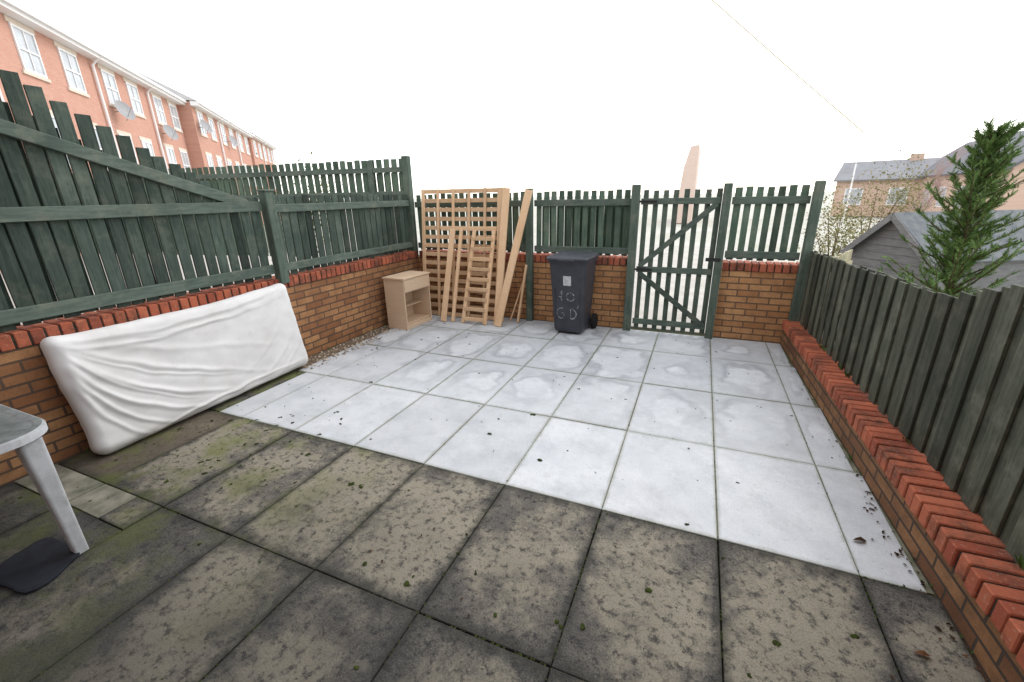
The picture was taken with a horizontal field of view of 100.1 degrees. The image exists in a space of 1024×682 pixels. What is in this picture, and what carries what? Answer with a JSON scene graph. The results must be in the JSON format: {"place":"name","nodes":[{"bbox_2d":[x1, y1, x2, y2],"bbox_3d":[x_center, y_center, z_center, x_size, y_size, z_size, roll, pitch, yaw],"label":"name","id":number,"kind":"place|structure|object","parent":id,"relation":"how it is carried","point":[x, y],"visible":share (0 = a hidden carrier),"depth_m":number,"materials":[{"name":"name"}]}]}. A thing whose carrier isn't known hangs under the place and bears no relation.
{"place":"outdoors","nodes":[
{"label":"outdoors","id":0,"kind":"place"},
{"bbox_2d":[0,238,833,346],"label":"back lane","id":1,"kind":"structure","parent":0,"point":[682,283],"depth_m":8.85,"materials":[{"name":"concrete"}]},
{"bbox_2d":[0,257,419,486],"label":"brick wall","id":2,"kind":"structure","parent":1,"relation":"on","point":[330,312],"depth_m":4.67,"materials":[{"name":"brown brick"}]},
{"bbox_2d":[0,250,417,351],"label":"coping","id":3,"kind":"object","parent":2,"relation":"on","point":[21,336],"visible":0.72,"depth_m":3.47,"materials":[{"name":"red brick"}]},
{"bbox_2d":[0,69,274,332],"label":"fence","id":4,"kind":"object","parent":3,"relation":"on","point":[37,237],"visible":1,"depth_m":3.06,"materials":[{"name":"green wood"}]},
{"bbox_2d":[256,189,289,283],"bbox_3d":[-2.389,-1.038,4.314,0.110,0.920,0.120,7,20,22],"label":"fence post","id":5,"kind":"object","parent":3,"relation":"on","point":[271,221],"visible":0.95,"depth_m":4.27,"materials":[{"name":"green wood"}]},
{"bbox_2d":[274,194,412,274],"bbox_3d":[-1.982,-1.419,5.394,0.093,0.818,2.326,7,20,22],"label":"fence","id":6,"kind":"object","parent":3,"relation":"on","point":[385,204],"visible":0.93,"depth_m":5.17,"materials":[{"name":"green wood"}]},
{"bbox_2d":[401,156,418,255],"bbox_3d":[-1.507,-1.968,6.343,0.100,1.420,0.090,7,20,22],"label":"fence post","id":7,"kind":"object","parent":3,"relation":"on","point":[407,175],"visible":0.76,"depth_m":6.26,"materials":[{"name":"green wood"}]},
{"bbox_2d":[56,158,405,256],"bbox_3d":[-5.932,-2.122,7.468,9.033,1.640,0.149,3,19,13],"label":"garden fence","id":8,"kind":"object","parent":2,"relation":"on","point":[368,170],"visible":0.16,"depth_m":6.67,"materials":[{"name":"green wood"}]},
{"bbox_2d":[418,256,808,343],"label":"brick wall","id":9,"kind":"structure","parent":1,"relation":"on","point":[753,306],"depth_m":5.24,"materials":[{"name":"brown brick"}]},
{"bbox_2d":[419,249,798,273],"bbox_3d":[0.976,-1.091,5.716,5.114,0.108,0.254,7,20,22],"label":"coping","id":10,"kind":"object","parent":9,"relation":"on","point":[761,266],"visible":0.52,"depth_m":5.01,"materials":[{"name":"red brick"}]},
{"bbox_2d":[414,191,525,251],"bbox_3d":[-0.591,-1.705,6.162,1.800,0.815,0.120,7,20,22],"label":"back fence","id":11,"kind":"object","parent":10,"relation":"on","point":[515,204],"visible":0.39,"depth_m":6.09,"materials":[{"name":"green wood"}]},
{"bbox_2d":[534,189,630,255],"bbox_3d":[0.905,-1.528,5.552,1.271,0.814,0.120,7,20,22],"label":"back fence","id":12,"kind":"object","parent":10,"relation":"on","point":[607,234],"visible":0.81,"depth_m":5.52,"materials":[{"name":"green wood"}]},
{"bbox_2d":[724,185,810,260],"bbox_3d":[2.811,-1.292,4.739,0.740,0.810,0.049,7,20,22],"label":"back fence","id":13,"kind":"object","parent":10,"relation":"on","point":[790,200],"visible":1,"depth_m":4.73,"materials":[{"name":"green wood"}]},
{"bbox_2d":[12,0,1023,199],"label":"sky","id":14,"kind":"structure","parent":0,"point":[516,95],"materials":[{"name":"white"}]},
{"bbox_2d":[263,191,904,348],"bbox_3d":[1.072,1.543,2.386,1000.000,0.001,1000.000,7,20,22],"label":"ground","id":15,"kind":"structure","parent":0,"point":[688,232],"depth_m":30.70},
{"bbox_2d":[0,12,191,271],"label":"walls","id":16,"kind":"structure","parent":15,"relation":"on","point":[56,89],"depth_m":17.08,"materials":[{"name":"red brick"}]},
{"bbox_2d":[0,0,186,173],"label":"fascia and gutter","id":17,"kind":"structure","parent":16,"relation":"attached to","point":[24,16],"depth_m":17.01,"materials":[{"name":"white paint"}]},
{"bbox_2d":[3,14,186,167],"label":"sills and lintels","id":18,"kind":"structure","parent":16,"relation":"attached to","point":[26,28],"depth_m":16.61,"materials":[{"name":"stone"}]},
{"bbox_2d":[8,22,191,171],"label":"window frames","id":19,"kind":"structure","parent":16,"relation":"attached to","point":[18,47],"depth_m":17.83,"materials":[{"name":"white paint"}]},
{"bbox_2d":[12,26,189,169],"bbox_3d":[-15.925,-7.260,15.248,0.017,6.150,25.200,-7,20,-18],"label":"glass","id":20,"kind":"object","parent":19,"relation":"in","point":[25,54],"visible":0.38,"depth_m":16.41,"materials":[{"name":"white glass"}]},
{"bbox_2d":[177,101,263,223],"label":"walls","id":21,"kind":"structure","parent":15,"relation":"on","point":[198,144],"depth_m":27.42,"materials":[{"name":"red brick"}]},
{"bbox_2d":[130,68,196,100],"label":"roof","id":22,"kind":"structure","parent":21,"relation":"on","point":[182,96],"depth_m":25.63,"materials":[{"name":"grey tile"}]},
{"bbox_2d":[190,101,253,182],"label":"fascia and gutter","id":23,"kind":"structure","parent":21,"relation":"attached to","point":[207,110],"depth_m":31.25,"materials":[{"name":"white paint"}]},
{"bbox_2d":[195,108,256,193],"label":"sills and lintels","id":24,"kind":"structure","parent":21,"relation":"attached to","point":[208,153],"depth_m":31.84,"materials":[{"name":"stone"}]},
{"bbox_2d":[196,111,257,194],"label":"window frames","id":25,"kind":"structure","parent":21,"relation":"attached to","point":[197,113],"depth_m":31.67,"materials":[{"name":"white paint"}]},
{"bbox_2d":[198,114,258,199],"bbox_3d":[-22.096,-13.574,34.205,0.017,6.150,13.800,-7,20,-18],"label":"glass","id":26,"kind":"object","parent":25,"relation":"in","point":[214,135],"visible":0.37,"depth_m":30.54,"materials":[{"name":"white glass"}]},
{"bbox_2d":[248,138,280,217],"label":"walls","id":27,"kind":"structure","parent":15,"relation":"on","point":[256,161],"depth_m":42.83,"materials":[{"name":"orange brick"}]},
{"bbox_2d":[253,141,274,186],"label":"window frames","id":28,"kind":"structure","parent":27,"relation":"attached to","point":[254,143],"depth_m":45.39,"materials":[{"name":"white paint"}]},
{"bbox_2d":[253,142,275,187],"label":"glass","id":29,"kind":"object","parent":28,"relation":"in","point":[265,156],"visible":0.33,"depth_m":44.15,"materials":[{"name":"white glass"}]},
{"bbox_2d":[252,139,275,188],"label":"sills and lintels","id":30,"kind":"structure","parent":27,"relation":"attached to","point":[262,158],"depth_m":43.78,"materials":[{"name":"stone"}]},
{"bbox_2d":[251,133,277,164],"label":"fascia and gutter","id":31,"kind":"structure","parent":27,"relation":"attached to","point":[263,141],"depth_m":44.80,"materials":[{"name":"white paint"}]},
{"bbox_2d":[294,328,934,680],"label":"patio base","id":32,"kind":"object","parent":15,"relation":"on","point":[927,588],"visible":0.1,"depth_m":2.73,"materials":[{"name":"grey concrete"}]},
{"bbox_2d":[0,312,985,681],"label":"paving slabs","id":33,"kind":"structure","parent":32,"relation":"on","point":[790,580],"depth_m":2.28,"materials":[{"name":"grey concrete"}]},
{"bbox_2d":[0,537,79,593],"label":"rubber mat","id":34,"kind":"object","parent":33,"relation":"on","point":[37,565],"visible":0.9,"depth_m":2.12,"materials":[{"name":"black rubber"}]},
{"bbox_2d":[0,404,88,554],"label":"plastic garden table","id":35,"kind":"object","parent":33,"relation":"on","point":[21,433],"visible":0.99,"depth_m":2.04,"materials":[{"name":"white plastic"}]},
{"bbox_2d":[40,283,307,454],"bbox_3d":[-2.630,0.116,3.690,0.197,0.888,1.858,-3,17,25],"label":"mattress","id":36,"kind":"object","parent":33,"relation":"on","point":[121,385],"visible":1,"depth_m":3.36,"materials":[{"name":"white fabric"}]},
{"bbox_2d":[296,324,399,369],"bbox_3d":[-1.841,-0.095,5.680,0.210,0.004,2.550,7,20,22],"label":"gravel bed","id":37,"kind":"object","parent":33,"relation":"on","point":[339,348],"visible":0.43,"depth_m":5.21,"materials":[{"name":"grey gravel"}]},
{"bbox_2d":[382,270,431,329],"bbox_3d":[-1.435,-0.578,5.973,0.360,0.704,0.580,8,21,25],"label":"bedside cabinet","id":38,"kind":"object","parent":33,"relation":"on","point":[408,300],"visible":1,"depth_m":5.84,"materials":[{"name":"brown wood"}]},
{"bbox_2d":[441,229,454,321],"bbox_3d":[-0.910,-0.935,6.096,0.115,1.266,0.389,7,20,22],"label":"wooden plank","id":39,"kind":"object","parent":33,"relation":"on","point":[448,274],"visible":1,"depth_m":6.08,"materials":[{"name":"beige wood"}]},
{"bbox_2d":[6,323,906,681],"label":"moss clumps","id":40,"kind":"object","parent":33,"relation":"on","point":[582,627],"visible":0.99,"depth_m":2.15,"materials":[{"name":"green plant"}]},
{"bbox_2d":[451,229,462,321],"bbox_3d":[-0.775,-0.924,6.057,0.047,1.267,0.372,9,21,27],"label":"wooden plank","id":41,"kind":"object","parent":33,"relation":"on","point":[457,274],"visible":1,"depth_m":6.04,"materials":[{"name":"beige wood"}]},
{"bbox_2d":[421,187,505,321],"bbox_3d":[-0.709,-1.222,6.106,1.330,1.793,0.238,7,20,22],"label":"wooden bed lattice","id":42,"kind":"object","parent":33,"relation":"on","point":[453,200],"visible":0.53,"depth_m":6.09,"materials":[{"name":"beige wood"}]},
{"bbox_2d":[441,227,496,230],"bbox_3d":[-0.610,-1.563,5.970,0.861,0.050,0.025,6,20,20],"label":"wooden plank","id":43,"kind":"object","parent":42,"relation":"attached to","point":[471,228],"visible":1,"depth_m":5.95,"materials":[{"name":"beige wood"}]},
{"bbox_2d":[461,230,495,324],"bbox_3d":[-0.468,-0.881,5.944,0.420,1.249,0.370,7,20,22],"label":"bunk bed ladder","id":44,"kind":"object","parent":33,"relation":"on","point":[473,248],"visible":1,"depth_m":5.91,"materials":[{"name":"brown wood"}]},
{"bbox_2d":[493,188,509,324],"bbox_3d":[-0.140,-1.115,5.774,0.130,1.785,0.382,7,20,22],"label":"wooden plank","id":45,"kind":"object","parent":33,"relation":"on","point":[503,237],"visible":0.78,"depth_m":5.74,"materials":[{"name":"beige wood"}]},
{"bbox_2d":[494,189,532,326],"bbox_3d":[0.011,-1.070,5.677,0.578,1.771,0.085,-10,21,-24],"label":"wooden plank","id":46,"kind":"object","parent":33,"relation":"on","point":[513,255],"visible":1,"depth_m":5.66,"materials":[{"name":"brown wood"}]},
{"bbox_2d":[509,281,522,320],"bbox_3d":[0.073,-0.578,5.998,0.231,0.616,0.024,-2,19,-2],"label":"wooden plank","id":47,"kind":"object","parent":33,"relation":"on","point":[516,302],"visible":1,"depth_m":6.00,"materials":[{"name":"brown wood"}]},
{"bbox_2d":[517,265,527,321],"bbox_3d":[0.139,-0.650,5.926,0.187,0.796,0.038,-12,21,-28],"label":"wooden plank","id":48,"kind":"object","parent":33,"relation":"on","point":[522,292],"visible":1,"depth_m":5.91,"materials":[{"name":"brown wood"}]},
{"bbox_2d":[77,336,979,678],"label":"fallen leaves","id":49,"kind":"object","parent":33,"relation":"on","point":[921,652],"visible":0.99,"depth_m":2.09,"materials":[{"name":"brown plant"}]},
{"bbox_2d":[525,188,533,320],"bbox_3d":[0.242,-1.091,5.865,0.085,1.880,0.085,7,20,22],"label":"fence post","id":50,"kind":"object","parent":33,"relation":"on","point":[529,274],"visible":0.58,"depth_m":5.84,"materials":[{"name":"green wood"}]},
{"bbox_2d":[85,324,1023,653],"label":"weeds","id":51,"kind":"object","parent":33,"relation":"on","point":[1021,562],"visible":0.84,"depth_m":2.45,"materials":[{"name":"green plant"}]},
{"bbox_2d":[546,251,599,332],"bbox_3d":[0.778,-0.617,5.478,0.538,1.012,0.632,8,21,25],"label":"wheelie bin","id":52,"kind":"object","parent":33,"relation":"on","point":[572,277],"visible":1,"depth_m":5.29,"materials":[{"name":"plastic"}]},
{"bbox_2d":[623,185,640,330],"bbox_3d":[1.489,-0.948,5.355,0.095,1.890,0.085,7,20,22],"label":"fence post","id":53,"kind":"object","parent":33,"relation":"on","point":[632,243],"visible":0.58,"depth_m":5.28,"materials":[{"name":"green wood"}]},
{"bbox_2d":[704,183,732,338],"bbox_3d":[2.391,-0.837,4.989,0.085,1.880,0.085,7,20,22],"label":"fence post","id":54,"kind":"object","parent":33,"relation":"on","point":[722,233],"visible":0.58,"depth_m":4.91,"materials":[{"name":"green wood"}]},
{"bbox_2d":[632,188,722,333],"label":"garden gate","id":55,"kind":"structure","parent":54,"relation":"attached to","point":[679,270],"depth_m":5.15,"materials":[{"name":"green wood"}]},
{"bbox_2d":[788,180,826,321],"bbox_3d":[3.169,-0.745,4.672,0.085,1.880,0.085,7,20,22],"label":"fence post","id":56,"kind":"object","parent":32,"relation":"on","point":[812,221],"visible":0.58,"depth_m":4.55,"materials":[{"name":"green wood"}]},
{"bbox_2d":[780,330,1023,681],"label":"brick wall","id":57,"kind":"structure","parent":32,"relation":"on","point":[993,657],"depth_m":1.99,"materials":[{"name":"brown brick"}]},
{"bbox_2d":[782,320,1023,669],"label":"coping","id":58,"kind":"object","parent":57,"relation":"on","point":[977,556],"visible":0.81,"depth_m":1.99,"materials":[{"name":"red brick"}]},
{"bbox_2d":[798,250,1023,563],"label":"fence","id":59,"kind":"object","parent":58,"relation":"on","point":[944,389],"visible":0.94,"depth_m":2.22,"materials":[{"name":"green wood"}]},
{"bbox_2d":[676,144,700,222],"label":"tower","id":60,"kind":"structure","parent":15,"relation":"on","point":[689,179],"depth_m":30.65,"materials":[{"name":"beige"}]},
{"bbox_2d":[712,0,863,225],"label":"overhead wire","id":61,"kind":"object","parent":15,"relation":"on","point":[817,93],"visible":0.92,"depth_m":24.97,"materials":[{"name":"white paint"}]},
{"bbox_2d":[825,249,852,324],"bbox_3d":[4.174,-0.413,5.716,1.964,1.437,0.050,-18,25,-40],"label":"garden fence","id":62,"kind":"object","parent":15,"relation":"on","point":[846,256],"visible":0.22,"depth_m":5.94,"materials":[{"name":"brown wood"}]},
{"bbox_2d":[797,160,881,261],"bbox_3d":[6.273,-2.021,8.209,1.669,2.719,1.970,7,20,22],"label":"shrub","id":63,"kind":"object","parent":15,"relation":"on","point":[829,243],"visible":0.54,"depth_m":8.17,"materials":[{"name":"green plant"}]},
{"bbox_2d":[830,179,922,216],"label":"walls","id":64,"kind":"structure","parent":15,"relation":"on","point":[843,187],"depth_m":34.60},
{"bbox_2d":[842,187,909,204],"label":"window frames","id":65,"kind":"structure","parent":64,"relation":"attached to","point":[862,192],"depth_m":34.85,"materials":[{"name":"white paint"}]},
{"bbox_2d":[844,188,906,203],"bbox_3d":[29.101,-11.601,34.400,3.840,1.140,0.010,17,26,42],"label":"glass","id":66,"kind":"object","parent":65,"relation":"attached to","point":[855,192],"visible":0.54,"depth_m":35.08,"materials":[{"name":"grey glass"}]},
{"bbox_2d":[833,157,942,181],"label":"roof","id":67,"kind":"structure","parent":64,"relation":"on","point":[845,172],"depth_m":34.47,"materials":[{"name":"grey tile"}]},
{"bbox_2d":[909,153,924,160],"bbox_3d":[32.120,-14.383,34.014,0.800,0.900,0.600,17,26,42],"label":"chimney","id":68,"kind":"object","parent":67,"relation":"on","point":[915,156],"visible":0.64,"depth_m":33.77,"materials":[{"name":"beige brick"}]},
{"bbox_2d":[815,150,943,253],"bbox_3d":[8.996,-2.919,10.497,2.208,3.296,2.361,7,20,22],"label":"shrub","id":69,"kind":"object","parent":15,"relation":"on","point":[907,202],"visible":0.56,"depth_m":10.24,"materials":[{"name":"green plant"}]},
{"bbox_2d":[840,209,1023,331],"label":"garden shed","id":70,"kind":"structure","parent":15,"relation":"on","point":[871,246],"depth_m":6.42,"materials":[{"name":"wood"}]},
{"bbox_2d":[903,141,968,211],"bbox_3d":[14.482,-4.968,14.886,2.216,3.686,1.528,-6,19,-15],"label":"bare tree","id":71,"kind":"object","parent":15,"relation":"on","point":[938,182],"visible":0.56,"depth_m":14.70,"materials":[{"name":"plant"}]},
{"bbox_2d":[876,118,1023,324],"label":"conifer tree","id":72,"kind":"object","parent":15,"relation":"on","point":[990,144],"visible":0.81,"depth_m":4.47,"materials":[{"name":"green plant"}]},
{"bbox_2d":[914,162,1023,211],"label":"walls","id":73,"kind":"structure","parent":15,"relation":"on","point":[1015,202],"depth_m":21.98,"materials":[{"name":"brick"}]},
{"bbox_2d":[921,186,988,206],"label":"window frames","id":74,"kind":"structure","parent":73,"relation":"attached to","point":[944,195],"depth_m":28.46,"materials":[{"name":"white paint"}]},
{"bbox_2d":[921,188,978,206],"bbox_3d":[28.891,-9.718,28.872,0.010,1.140,12.240,8,21,26],"label":"glass","id":75,"kind":"object","parent":74,"relation":"attached to","point":[926,199],"visible":0.13,"depth_m":29.07,"materials":[{"name":"grey glass"}]},
{"bbox_2d":[918,130,1023,177],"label":"roof","id":76,"kind":"structure","parent":73,"relation":"on","point":[1018,160],"depth_m":28.63,"materials":[{"name":"tile"}]}
]}

